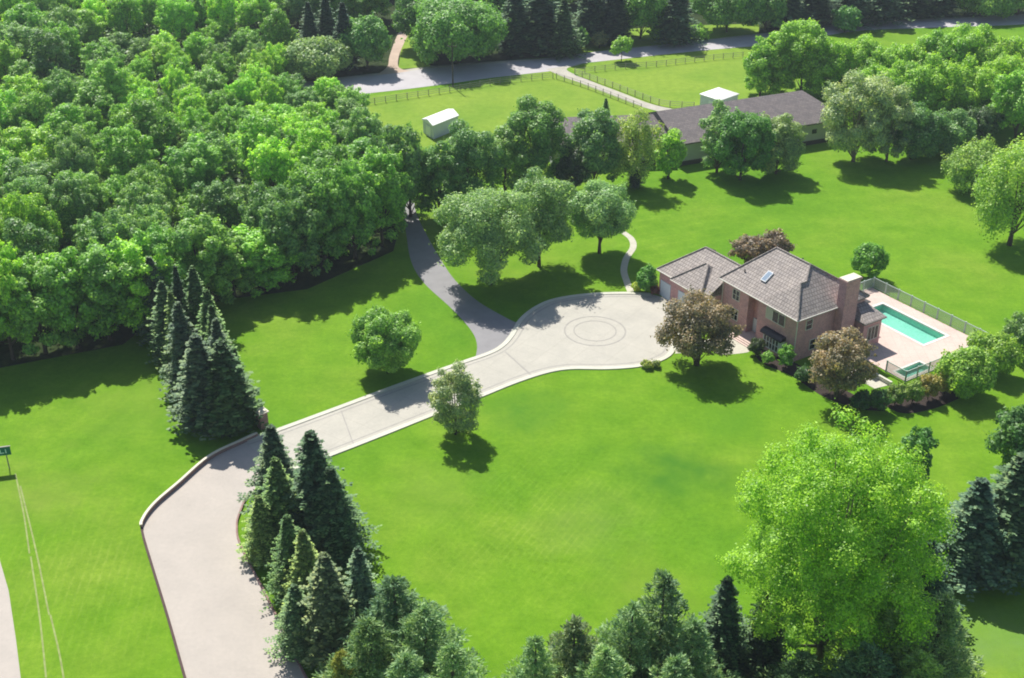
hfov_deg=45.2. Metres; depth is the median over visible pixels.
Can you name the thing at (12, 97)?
wood tree
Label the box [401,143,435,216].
belt tree
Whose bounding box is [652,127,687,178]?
belt tree
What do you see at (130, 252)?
wood tree
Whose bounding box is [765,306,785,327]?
window
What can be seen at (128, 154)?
wood tree
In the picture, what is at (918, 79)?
poplar tree
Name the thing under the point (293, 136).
wood tree
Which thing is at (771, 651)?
spruce tree
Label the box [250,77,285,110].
wood tree
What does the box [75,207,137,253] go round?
wood tree
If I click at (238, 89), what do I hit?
wood tree
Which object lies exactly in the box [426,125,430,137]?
door
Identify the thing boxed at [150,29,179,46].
wood tree
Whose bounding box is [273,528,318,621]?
spruce tree
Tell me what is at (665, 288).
garage door
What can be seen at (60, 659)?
tyre track
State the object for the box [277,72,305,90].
wood tree
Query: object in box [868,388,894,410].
front bush
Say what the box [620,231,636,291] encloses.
garden path
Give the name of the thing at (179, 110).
wood tree
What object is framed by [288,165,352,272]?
wood tree
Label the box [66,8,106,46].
wood tree
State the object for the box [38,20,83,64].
wood tree
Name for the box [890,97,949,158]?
thicket tree
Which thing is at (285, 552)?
spruce tree
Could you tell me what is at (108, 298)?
wood tree
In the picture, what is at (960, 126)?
thicket tree
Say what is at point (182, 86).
wood tree
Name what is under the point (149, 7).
wood tree
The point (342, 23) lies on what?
conifer tree
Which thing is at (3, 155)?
wood tree
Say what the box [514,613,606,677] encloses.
pine tree
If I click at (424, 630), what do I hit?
pine tree
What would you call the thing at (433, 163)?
belt tree
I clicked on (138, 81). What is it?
wood tree
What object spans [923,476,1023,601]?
spruce tree
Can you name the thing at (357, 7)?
wood tree
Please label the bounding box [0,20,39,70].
wood tree
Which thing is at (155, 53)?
wood tree
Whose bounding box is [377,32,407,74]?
dirt track
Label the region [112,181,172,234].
wood tree
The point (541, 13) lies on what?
conifer tree
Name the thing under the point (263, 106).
wood tree
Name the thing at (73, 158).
wood tree
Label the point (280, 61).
wood tree
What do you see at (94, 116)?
wood tree
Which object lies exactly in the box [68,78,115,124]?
wood tree
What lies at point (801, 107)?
long barn
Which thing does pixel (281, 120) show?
wood tree
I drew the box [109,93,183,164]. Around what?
wood tree
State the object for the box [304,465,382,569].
spruce tree
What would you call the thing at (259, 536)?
spruce tree
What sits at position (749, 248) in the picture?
plum tree
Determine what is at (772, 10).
tree
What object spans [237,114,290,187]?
wood tree
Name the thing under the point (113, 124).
wood tree
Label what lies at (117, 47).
wood tree
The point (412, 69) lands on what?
road shoulder
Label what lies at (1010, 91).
poplar tree
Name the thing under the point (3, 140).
wood tree
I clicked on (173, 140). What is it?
wood tree
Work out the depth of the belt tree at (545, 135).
220.29 m
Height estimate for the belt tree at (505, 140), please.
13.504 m
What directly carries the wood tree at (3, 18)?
on the forest floor at (306, 279)
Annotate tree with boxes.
[0,0,23,17]
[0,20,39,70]
[0,36,23,85]
[0,71,47,110]
[0,89,18,136]
[0,120,55,158]
[0,126,6,149]
[0,145,10,176]
[0,154,54,198]
[0,188,62,252]
[0,199,6,247]
[0,240,39,359]
[0,250,82,354]
[0,298,8,339]
[1,1,46,45]
[1,6,21,23]
[1,174,52,212]
[2,217,58,284]
[5,59,40,89]
[6,89,56,131]
[16,143,58,177]
[23,0,63,19]
[27,28,73,82]
[27,246,103,348]
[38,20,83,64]
[38,173,98,251]
[39,3,87,45]
[40,66,75,83]
[41,103,95,147]
[42,72,89,120]
[42,121,95,171]
[46,0,79,14]
[48,167,110,224]
[49,129,101,180]
[57,237,138,340]
[66,0,111,10]
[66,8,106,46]
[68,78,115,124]
[70,215,105,254]
[74,76,89,94]
[74,104,106,134]
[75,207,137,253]
[76,10,102,38]
[78,37,126,78]
[80,0,110,26]
[84,53,132,113]
[90,127,109,175]
[93,121,159,179]
[95,44,126,61]
[96,231,174,335]
[100,174,130,213]
[105,0,144,33]
[106,103,127,126]
[107,31,136,60]
[108,115,129,137]
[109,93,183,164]
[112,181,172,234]
[118,83,160,107]
[119,158,177,214]
[125,54,155,81]
[125,203,172,243]
[126,72,157,98]
[126,220,194,299]
[127,37,152,60]
[128,0,159,33]
[131,255,172,345]
[139,39,173,75]
[145,279,175,365]
[149,169,174,196]
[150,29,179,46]
[150,112,179,148]
[152,0,198,41]
[156,289,191,376]
[157,53,195,91]
[157,133,226,199]
[157,301,197,402]
[158,65,190,100]
[161,205,237,306]
[162,45,192,67]
[164,112,180,133]
[165,332,223,440]
[168,162,191,196]
[170,189,207,225]
[170,265,186,312]
[171,82,205,116]
[171,82,206,97]
[173,93,214,126]
[177,126,213,148]
[178,106,212,132]
[180,0,207,37]
[180,132,204,148]
[181,35,214,53]
[182,31,214,70]
[182,265,204,332]
[188,176,244,235]
[189,65,228,93]
[190,337,268,438]
[195,130,240,187]
[195,288,240,355]
[198,42,228,68]
[199,20,228,45]
[201,51,236,80]
[201,303,234,354]
[202,0,219,18]
[203,89,238,117]
[203,110,242,139]
[204,0,239,34]
[204,228,260,304]
[206,317,252,396]
[218,101,255,123]
[223,72,258,108]
[223,184,250,225]
[225,131,252,165]
[226,223,305,297]
[228,31,261,62]
[231,26,259,49]
[233,347,256,421]
[235,494,280,569]
[236,0,278,29]
[237,41,268,65]
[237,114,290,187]
[237,424,297,529]
[238,178,291,230]
[240,49,274,74]
[241,61,270,87]
[241,108,279,133]
[243,133,298,189]
[245,100,276,115]
[245,456,303,553]
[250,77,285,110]
[252,182,322,279]
[259,7,298,51]
[259,127,289,153]
[259,513,300,612]
[263,41,288,75]
[263,583,318,669]
[267,71,301,100]
[267,102,301,125]
[272,429,376,566]
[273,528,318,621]
[275,0,302,25]
[275,2,295,23]
[276,113,297,136]
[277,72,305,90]
[281,0,321,28]
[281,32,353,78]
[281,112,312,141]
[282,156,338,201]
[284,85,322,111]
[286,115,335,150]
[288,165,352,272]
[288,551,357,671]
[289,119,345,184]
[293,101,329,122]
[298,1,319,38]
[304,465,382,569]
[308,143,359,176]
[309,0,350,28]
[310,107,344,127]
[312,76,342,101]
[312,615,429,677]
[314,0,336,38]
[314,574,465,677]
[321,648,357,677]
[322,84,351,108]
[326,158,382,258]
[327,0,365,70]
[329,0,367,18]
[329,120,350,145]
[334,85,370,116]
[334,97,368,119]
[336,10,394,68]
[337,106,385,154]
[338,136,375,177]
[340,145,415,246]
[343,545,385,626]
[345,301,421,372]
[347,0,394,19]
[366,601,490,677]
[367,121,425,218]
[367,650,438,677]
[391,0,436,38]
[400,0,511,63]
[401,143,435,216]
[415,140,461,212]
[427,360,483,434]
[428,641,497,677]
[429,182,551,284]
[439,118,503,199]
[478,0,507,14]
[488,124,531,191]
[495,0,537,56]
[499,634,568,677]
[501,94,572,180]
[510,166,578,266]
[511,0,571,55]
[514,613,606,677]
[524,0,571,15]
[536,0,588,61]
[553,145,595,190]
[562,642,637,677]
[563,107,623,183]
[567,176,636,253]
[572,0,614,45]
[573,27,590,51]
[587,600,678,677]
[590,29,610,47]
[592,0,638,45]
[599,98,612,115]
[601,568,726,677]
[609,34,633,60]
[610,107,664,182]
[623,0,668,38]
[624,151,644,189]
[639,0,707,47]
[640,651,694,677]
[646,25,663,38]
[647,613,743,677]
[650,285,745,365]
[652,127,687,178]
[689,0,766,31]
[693,23,712,39]
[697,575,762,677]
[698,99,737,172]
[708,107,778,179]
[714,398,961,666]
[727,233,768,262]
[738,590,795,677]
[742,35,781,95]
[748,0,788,30]
[752,648,829,677]
[753,21,806,92]
[757,227,796,251]
[758,0,818,28]
[758,111,807,174]
[778,17,833,89]
[800,0,837,27]
[802,36,852,96]
[804,606,952,677]
[808,325,879,400]
[813,640,902,677]
[819,68,905,161]
[822,0,880,31]
[829,31,886,92]
[831,5,863,32]
[846,62,886,118]
[850,242,889,278]
[856,38,912,79]
[862,0,914,26]
[866,82,921,161]
[869,57,938,105]
[884,537,971,629]
[884,590,985,677]
[886,648,949,677]
[890,33,938,78]
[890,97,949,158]
[895,0,940,19]
[897,424,939,490]
[903,51,976,112]
[913,27,968,68]
[922,0,968,17]
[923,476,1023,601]
[928,108,979,156]
[940,52,1009,112]
[940,133,1006,196]
[951,21,997,68]
[954,0,1018,19]
[958,451,1023,585]
[965,106,1004,147]
[968,133,1023,245]
[972,30,1023,71]
[982,51,1023,101]
[984,404,1023,472]
[986,68,1023,142]
[1006,35,1023,63]
[1013,0,1023,14]
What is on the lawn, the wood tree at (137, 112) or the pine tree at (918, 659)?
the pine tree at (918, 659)
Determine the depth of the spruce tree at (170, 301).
165.22 m
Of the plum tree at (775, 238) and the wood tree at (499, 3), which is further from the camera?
the wood tree at (499, 3)
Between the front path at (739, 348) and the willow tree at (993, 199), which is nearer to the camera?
the front path at (739, 348)
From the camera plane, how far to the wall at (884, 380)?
166.63 m
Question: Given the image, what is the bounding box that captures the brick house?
[656,246,886,362]
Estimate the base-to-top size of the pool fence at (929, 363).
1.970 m
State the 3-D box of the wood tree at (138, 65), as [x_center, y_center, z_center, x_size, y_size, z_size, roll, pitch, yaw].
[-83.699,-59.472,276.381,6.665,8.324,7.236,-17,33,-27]
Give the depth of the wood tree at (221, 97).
250.10 m
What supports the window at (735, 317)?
in the brick house
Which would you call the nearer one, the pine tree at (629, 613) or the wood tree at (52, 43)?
the pine tree at (629, 613)
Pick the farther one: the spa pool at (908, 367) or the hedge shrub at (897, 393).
the spa pool at (908, 367)
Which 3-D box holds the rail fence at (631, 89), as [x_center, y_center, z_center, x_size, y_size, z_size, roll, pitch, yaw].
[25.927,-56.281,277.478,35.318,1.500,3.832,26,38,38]
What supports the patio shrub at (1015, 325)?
on the lawn
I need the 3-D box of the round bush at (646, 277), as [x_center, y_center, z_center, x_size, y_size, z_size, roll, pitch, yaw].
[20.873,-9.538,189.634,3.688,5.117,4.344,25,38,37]
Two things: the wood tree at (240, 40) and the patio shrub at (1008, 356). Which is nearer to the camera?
the patio shrub at (1008, 356)
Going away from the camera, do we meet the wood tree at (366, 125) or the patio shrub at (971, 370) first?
the patio shrub at (971, 370)
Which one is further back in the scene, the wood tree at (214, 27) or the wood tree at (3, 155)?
the wood tree at (214, 27)
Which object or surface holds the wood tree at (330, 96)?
on the forest floor at (306, 279)
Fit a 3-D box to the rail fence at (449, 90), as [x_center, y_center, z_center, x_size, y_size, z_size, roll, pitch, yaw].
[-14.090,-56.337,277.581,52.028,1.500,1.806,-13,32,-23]
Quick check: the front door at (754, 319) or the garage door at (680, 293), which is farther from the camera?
the garage door at (680, 293)
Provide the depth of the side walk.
166.46 m
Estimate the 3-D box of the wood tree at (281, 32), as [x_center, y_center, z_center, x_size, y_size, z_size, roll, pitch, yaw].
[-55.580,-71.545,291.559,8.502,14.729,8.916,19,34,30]
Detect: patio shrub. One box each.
[931,342,998,398]
[966,328,1023,374]
[996,311,1023,349]
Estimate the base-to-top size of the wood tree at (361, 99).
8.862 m
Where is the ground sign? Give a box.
[0,445,10,468]
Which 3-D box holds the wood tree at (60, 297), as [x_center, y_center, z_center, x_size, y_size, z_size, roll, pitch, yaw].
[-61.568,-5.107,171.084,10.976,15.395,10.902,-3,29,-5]
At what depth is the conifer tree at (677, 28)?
308.35 m
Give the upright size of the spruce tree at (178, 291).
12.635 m
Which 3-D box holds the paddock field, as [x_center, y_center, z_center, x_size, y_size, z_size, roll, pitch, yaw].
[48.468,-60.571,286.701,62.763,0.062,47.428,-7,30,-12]
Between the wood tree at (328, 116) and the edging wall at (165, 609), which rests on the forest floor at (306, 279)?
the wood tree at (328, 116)
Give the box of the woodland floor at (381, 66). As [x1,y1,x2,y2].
[182,0,1023,77]
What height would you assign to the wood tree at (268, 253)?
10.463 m
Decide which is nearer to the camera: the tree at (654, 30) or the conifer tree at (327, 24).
the conifer tree at (327, 24)
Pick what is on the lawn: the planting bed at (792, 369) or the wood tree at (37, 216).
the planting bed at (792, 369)
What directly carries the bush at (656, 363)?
on the lawn
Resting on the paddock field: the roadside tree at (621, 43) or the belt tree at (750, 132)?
the roadside tree at (621, 43)
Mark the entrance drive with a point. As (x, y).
(221, 623)
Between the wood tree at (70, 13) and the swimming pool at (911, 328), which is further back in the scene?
the wood tree at (70, 13)
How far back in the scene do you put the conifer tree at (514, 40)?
299.61 m
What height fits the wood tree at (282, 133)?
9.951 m
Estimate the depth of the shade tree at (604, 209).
196.44 m
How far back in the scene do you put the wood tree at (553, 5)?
321.47 m
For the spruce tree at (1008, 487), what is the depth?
128.14 m
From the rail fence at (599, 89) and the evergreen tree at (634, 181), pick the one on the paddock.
the rail fence at (599, 89)
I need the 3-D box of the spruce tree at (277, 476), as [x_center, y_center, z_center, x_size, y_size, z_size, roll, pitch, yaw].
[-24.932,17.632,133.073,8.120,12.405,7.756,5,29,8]
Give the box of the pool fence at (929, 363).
[860,277,985,382]
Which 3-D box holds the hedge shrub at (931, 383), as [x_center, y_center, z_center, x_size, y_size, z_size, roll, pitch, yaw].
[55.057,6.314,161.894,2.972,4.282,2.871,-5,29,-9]
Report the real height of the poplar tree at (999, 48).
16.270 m
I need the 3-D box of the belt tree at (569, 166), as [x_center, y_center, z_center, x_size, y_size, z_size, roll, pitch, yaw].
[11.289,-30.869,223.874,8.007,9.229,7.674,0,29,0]
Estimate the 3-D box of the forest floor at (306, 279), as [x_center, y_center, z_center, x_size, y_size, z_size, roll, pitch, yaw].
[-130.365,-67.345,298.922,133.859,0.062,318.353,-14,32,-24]
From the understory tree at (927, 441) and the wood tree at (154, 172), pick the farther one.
the wood tree at (154, 172)
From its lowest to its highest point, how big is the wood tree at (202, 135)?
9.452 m
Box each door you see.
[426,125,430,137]
[660,280,670,299]
[677,290,699,304]
[752,317,756,332]
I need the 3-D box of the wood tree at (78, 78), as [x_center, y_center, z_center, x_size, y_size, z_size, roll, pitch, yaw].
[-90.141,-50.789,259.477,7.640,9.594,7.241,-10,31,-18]
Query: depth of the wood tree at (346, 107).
246.54 m
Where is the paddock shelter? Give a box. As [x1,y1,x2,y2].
[700,87,738,104]
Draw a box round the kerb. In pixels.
[248,292,678,469]
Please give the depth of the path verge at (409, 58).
300.67 m
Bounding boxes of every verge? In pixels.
[399,35,429,68]
[557,24,758,55]
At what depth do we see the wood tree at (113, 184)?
209.15 m
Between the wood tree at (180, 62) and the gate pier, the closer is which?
the gate pier
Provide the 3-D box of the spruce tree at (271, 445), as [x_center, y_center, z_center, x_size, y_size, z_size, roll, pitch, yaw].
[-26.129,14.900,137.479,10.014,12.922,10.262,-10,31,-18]
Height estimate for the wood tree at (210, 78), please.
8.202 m
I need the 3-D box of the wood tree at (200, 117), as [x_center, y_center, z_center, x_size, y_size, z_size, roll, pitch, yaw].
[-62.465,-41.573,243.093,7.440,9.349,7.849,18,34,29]
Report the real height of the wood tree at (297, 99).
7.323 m
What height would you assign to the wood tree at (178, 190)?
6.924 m
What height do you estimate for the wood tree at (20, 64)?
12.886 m
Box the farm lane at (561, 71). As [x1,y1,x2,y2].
[547,64,670,110]
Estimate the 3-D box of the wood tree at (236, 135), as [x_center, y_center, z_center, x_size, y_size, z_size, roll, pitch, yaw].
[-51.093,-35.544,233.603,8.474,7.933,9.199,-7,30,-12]
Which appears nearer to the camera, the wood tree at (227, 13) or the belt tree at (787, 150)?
the belt tree at (787, 150)
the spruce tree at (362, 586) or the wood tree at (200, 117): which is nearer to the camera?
the spruce tree at (362, 586)
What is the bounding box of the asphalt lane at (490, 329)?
[404,201,515,355]
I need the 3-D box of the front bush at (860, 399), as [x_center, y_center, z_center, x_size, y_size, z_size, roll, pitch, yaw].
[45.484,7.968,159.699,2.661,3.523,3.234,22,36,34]
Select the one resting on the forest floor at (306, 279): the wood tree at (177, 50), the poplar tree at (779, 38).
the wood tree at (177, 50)
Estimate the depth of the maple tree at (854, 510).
106.39 m
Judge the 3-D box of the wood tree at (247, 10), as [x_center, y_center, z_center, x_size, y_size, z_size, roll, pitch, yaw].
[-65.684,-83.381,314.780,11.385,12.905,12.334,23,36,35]
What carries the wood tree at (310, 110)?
on the forest floor at (306, 279)
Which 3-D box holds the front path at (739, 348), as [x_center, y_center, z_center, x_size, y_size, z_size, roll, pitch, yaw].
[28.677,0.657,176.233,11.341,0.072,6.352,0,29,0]
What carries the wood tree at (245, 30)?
on the woodland floor at (381, 66)
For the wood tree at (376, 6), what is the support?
on the woodland floor at (381, 66)
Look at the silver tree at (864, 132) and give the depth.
232.22 m
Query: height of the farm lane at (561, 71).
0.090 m
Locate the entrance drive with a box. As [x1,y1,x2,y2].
[143,442,303,677]
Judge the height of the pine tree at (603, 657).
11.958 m
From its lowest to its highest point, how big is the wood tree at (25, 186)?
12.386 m
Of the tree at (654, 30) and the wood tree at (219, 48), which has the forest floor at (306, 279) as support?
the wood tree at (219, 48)
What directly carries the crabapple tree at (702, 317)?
on the lawn
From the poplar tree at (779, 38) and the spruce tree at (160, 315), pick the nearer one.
the spruce tree at (160, 315)
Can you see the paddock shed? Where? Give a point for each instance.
(436, 125)
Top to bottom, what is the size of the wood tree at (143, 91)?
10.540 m
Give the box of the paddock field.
[569,47,798,108]
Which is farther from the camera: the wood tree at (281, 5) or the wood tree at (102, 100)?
the wood tree at (281, 5)
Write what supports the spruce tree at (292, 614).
on the lawn
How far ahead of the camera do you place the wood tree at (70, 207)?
196.68 m
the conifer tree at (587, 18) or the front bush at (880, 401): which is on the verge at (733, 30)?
the conifer tree at (587, 18)
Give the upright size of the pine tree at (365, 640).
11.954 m
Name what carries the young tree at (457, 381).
on the lawn
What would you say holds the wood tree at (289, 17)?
on the woodland floor at (381, 66)
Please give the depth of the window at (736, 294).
177.82 m
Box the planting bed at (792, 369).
[756,349,884,410]
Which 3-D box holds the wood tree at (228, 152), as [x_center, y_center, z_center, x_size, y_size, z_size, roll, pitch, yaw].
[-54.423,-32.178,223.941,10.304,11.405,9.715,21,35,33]
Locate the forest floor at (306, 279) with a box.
[0,1,397,367]
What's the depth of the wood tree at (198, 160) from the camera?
212.16 m
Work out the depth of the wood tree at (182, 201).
207.33 m
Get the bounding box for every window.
[731,307,738,321]
[732,288,739,301]
[763,334,784,353]
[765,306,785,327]
[805,318,812,330]
[808,338,815,349]
[866,324,878,340]
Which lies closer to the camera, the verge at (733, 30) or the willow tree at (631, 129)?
the willow tree at (631, 129)
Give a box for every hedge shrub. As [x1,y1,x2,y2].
[887,381,907,405]
[905,379,924,403]
[919,372,941,399]
[938,370,952,394]
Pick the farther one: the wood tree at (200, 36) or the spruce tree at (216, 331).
the wood tree at (200, 36)
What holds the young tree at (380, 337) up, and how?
on the lawn
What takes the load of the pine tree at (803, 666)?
on the lawn
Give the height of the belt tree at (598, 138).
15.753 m
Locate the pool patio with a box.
[864,288,967,381]
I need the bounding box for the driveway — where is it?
[247,294,676,466]
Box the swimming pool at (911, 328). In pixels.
[872,302,949,345]
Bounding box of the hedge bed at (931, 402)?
[886,385,958,412]
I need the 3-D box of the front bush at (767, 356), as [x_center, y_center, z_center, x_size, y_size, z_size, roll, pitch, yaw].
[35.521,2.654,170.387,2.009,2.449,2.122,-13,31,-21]
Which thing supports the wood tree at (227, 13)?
on the woodland floor at (381, 66)
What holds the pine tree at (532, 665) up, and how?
on the lawn
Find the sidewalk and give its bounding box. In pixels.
[0,563,20,677]
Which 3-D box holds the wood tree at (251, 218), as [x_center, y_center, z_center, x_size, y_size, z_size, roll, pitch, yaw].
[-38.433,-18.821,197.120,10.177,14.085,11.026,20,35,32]
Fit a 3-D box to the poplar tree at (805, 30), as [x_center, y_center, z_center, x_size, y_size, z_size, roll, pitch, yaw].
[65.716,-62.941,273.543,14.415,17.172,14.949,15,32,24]
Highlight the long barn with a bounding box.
[550,90,847,165]
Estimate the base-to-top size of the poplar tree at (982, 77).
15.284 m
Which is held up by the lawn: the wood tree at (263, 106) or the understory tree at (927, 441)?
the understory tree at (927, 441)
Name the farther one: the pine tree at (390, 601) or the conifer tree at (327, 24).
the conifer tree at (327, 24)
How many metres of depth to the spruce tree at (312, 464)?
130.28 m
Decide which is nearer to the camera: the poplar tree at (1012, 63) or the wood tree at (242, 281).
the wood tree at (242, 281)
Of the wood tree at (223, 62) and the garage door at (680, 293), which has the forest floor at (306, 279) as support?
the wood tree at (223, 62)
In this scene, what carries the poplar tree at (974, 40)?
on the lawn
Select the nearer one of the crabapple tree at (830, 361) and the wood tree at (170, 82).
the crabapple tree at (830, 361)
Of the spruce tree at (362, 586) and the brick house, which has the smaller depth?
the spruce tree at (362, 586)
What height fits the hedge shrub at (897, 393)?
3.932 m
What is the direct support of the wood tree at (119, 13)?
on the forest floor at (306, 279)
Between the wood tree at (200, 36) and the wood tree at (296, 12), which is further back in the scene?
the wood tree at (296, 12)
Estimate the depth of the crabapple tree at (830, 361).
158.24 m
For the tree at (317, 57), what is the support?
on the lawn
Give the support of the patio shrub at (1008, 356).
on the lawn
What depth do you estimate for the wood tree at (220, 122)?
236.12 m
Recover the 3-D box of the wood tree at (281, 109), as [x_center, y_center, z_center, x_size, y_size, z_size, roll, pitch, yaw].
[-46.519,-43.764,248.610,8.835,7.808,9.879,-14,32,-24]
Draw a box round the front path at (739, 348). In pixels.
[675,338,748,353]
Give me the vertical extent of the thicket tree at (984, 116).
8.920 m
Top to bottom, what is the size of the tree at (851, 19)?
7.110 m
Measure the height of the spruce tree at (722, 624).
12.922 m
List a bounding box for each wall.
[139,432,257,527]
[140,527,185,677]
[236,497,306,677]
[852,364,892,384]
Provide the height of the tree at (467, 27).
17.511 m
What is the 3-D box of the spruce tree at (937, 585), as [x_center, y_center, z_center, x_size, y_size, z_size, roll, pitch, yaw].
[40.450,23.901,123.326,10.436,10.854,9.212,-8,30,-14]
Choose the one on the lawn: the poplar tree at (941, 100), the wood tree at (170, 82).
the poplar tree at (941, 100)
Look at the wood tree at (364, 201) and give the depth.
193.86 m
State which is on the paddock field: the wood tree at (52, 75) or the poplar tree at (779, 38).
the poplar tree at (779, 38)
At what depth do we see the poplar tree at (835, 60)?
268.36 m
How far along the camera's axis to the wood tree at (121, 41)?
295.90 m
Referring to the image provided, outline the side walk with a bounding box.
[845,361,887,388]
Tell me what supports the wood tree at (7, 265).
on the forest floor at (306, 279)
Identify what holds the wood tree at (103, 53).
on the forest floor at (306, 279)
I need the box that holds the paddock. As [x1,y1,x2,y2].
[367,71,652,157]
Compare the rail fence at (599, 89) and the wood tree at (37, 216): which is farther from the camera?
the rail fence at (599, 89)
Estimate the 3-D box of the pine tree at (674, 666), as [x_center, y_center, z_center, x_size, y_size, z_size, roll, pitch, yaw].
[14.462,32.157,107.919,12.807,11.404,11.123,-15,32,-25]
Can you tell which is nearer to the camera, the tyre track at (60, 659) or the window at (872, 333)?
the tyre track at (60, 659)
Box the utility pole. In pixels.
[447,43,456,86]
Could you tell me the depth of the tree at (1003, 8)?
329.73 m
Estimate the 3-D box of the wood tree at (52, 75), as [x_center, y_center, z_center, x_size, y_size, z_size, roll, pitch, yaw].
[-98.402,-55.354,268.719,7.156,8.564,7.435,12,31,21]
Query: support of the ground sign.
on the lawn
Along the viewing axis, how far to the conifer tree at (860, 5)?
324.46 m
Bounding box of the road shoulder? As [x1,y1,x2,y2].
[223,14,1023,90]
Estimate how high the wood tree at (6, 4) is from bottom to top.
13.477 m
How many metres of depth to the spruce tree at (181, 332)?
159.07 m
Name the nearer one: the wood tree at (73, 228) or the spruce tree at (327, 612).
the spruce tree at (327, 612)
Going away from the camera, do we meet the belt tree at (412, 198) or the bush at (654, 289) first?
the bush at (654, 289)
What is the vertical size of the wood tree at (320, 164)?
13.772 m
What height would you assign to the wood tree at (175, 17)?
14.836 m
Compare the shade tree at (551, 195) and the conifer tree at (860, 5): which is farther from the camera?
the conifer tree at (860, 5)
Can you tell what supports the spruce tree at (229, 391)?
on the lawn
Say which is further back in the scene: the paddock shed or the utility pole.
the utility pole
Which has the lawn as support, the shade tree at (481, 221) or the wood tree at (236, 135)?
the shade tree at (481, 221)
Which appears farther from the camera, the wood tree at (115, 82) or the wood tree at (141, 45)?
the wood tree at (141, 45)
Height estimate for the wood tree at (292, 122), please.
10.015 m
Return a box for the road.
[224,16,1023,93]
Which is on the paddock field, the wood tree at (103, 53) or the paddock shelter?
the paddock shelter
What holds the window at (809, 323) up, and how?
in the brick house
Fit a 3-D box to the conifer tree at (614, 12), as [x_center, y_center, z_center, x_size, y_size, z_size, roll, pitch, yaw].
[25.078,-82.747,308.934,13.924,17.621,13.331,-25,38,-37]
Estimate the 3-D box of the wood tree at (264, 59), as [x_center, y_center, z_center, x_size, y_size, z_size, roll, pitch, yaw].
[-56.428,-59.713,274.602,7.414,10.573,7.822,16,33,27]
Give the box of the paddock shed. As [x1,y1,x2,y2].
[422,109,458,138]
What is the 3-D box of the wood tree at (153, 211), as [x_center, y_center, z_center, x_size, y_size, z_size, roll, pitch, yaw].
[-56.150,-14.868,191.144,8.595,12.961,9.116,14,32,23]
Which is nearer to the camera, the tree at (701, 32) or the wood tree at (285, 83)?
the wood tree at (285, 83)
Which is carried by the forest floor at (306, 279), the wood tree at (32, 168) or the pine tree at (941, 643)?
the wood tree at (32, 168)
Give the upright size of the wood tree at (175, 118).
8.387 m
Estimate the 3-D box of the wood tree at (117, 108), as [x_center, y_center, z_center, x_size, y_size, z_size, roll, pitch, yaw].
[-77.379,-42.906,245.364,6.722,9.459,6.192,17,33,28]
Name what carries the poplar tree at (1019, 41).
on the lawn
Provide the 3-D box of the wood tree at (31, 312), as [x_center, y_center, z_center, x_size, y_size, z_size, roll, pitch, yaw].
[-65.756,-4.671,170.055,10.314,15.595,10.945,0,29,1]
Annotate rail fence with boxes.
[369,73,552,103]
[556,73,641,106]
[574,52,743,71]
[574,69,694,107]
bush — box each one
[630,281,640,290]
[634,263,657,290]
[640,359,653,368]
[650,284,659,294]
[651,359,660,367]
[747,337,766,355]
[760,350,774,363]
[777,342,796,366]
[794,363,811,382]
[849,389,871,410]
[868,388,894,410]
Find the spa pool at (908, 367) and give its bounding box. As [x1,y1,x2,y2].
[893,360,930,378]
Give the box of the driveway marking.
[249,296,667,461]
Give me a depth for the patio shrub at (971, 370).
160.44 m
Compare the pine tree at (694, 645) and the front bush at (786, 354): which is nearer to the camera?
the pine tree at (694, 645)
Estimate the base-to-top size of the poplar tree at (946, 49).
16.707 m
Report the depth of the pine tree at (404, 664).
106.22 m
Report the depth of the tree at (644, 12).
308.26 m
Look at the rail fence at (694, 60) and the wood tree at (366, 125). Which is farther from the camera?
the rail fence at (694, 60)
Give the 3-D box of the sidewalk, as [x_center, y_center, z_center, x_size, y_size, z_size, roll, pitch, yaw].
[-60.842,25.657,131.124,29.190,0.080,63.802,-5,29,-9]
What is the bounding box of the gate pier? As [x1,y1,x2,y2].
[253,403,268,429]
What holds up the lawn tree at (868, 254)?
on the lawn
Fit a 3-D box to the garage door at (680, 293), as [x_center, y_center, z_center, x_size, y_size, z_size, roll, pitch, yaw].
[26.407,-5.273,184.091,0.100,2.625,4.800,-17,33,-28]
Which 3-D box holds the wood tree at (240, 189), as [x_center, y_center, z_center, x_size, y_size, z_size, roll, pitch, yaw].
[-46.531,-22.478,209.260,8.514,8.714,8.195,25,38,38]
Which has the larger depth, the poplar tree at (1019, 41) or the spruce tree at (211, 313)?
the poplar tree at (1019, 41)
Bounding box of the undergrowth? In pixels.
[3,15,391,343]
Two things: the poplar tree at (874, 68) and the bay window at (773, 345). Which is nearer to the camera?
the bay window at (773, 345)
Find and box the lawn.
[0,17,1023,677]
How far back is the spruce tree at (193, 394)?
152.85 m
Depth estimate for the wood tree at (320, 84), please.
265.50 m
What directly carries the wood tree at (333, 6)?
on the woodland floor at (381, 66)
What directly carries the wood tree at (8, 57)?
on the forest floor at (306, 279)
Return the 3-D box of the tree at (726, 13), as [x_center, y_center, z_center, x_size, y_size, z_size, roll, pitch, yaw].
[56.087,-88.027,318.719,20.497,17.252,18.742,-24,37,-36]
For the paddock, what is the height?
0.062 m
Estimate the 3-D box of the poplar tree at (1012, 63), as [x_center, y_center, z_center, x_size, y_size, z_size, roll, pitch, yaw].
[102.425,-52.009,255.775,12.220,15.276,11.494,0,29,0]
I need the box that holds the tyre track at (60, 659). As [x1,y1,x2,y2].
[15,473,64,677]
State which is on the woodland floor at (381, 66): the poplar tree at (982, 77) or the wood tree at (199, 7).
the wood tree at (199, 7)
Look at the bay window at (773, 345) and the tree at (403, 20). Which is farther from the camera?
the tree at (403, 20)
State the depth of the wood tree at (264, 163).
211.63 m
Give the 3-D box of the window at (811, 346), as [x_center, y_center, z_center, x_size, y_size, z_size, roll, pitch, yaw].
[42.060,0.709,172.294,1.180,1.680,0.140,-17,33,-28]

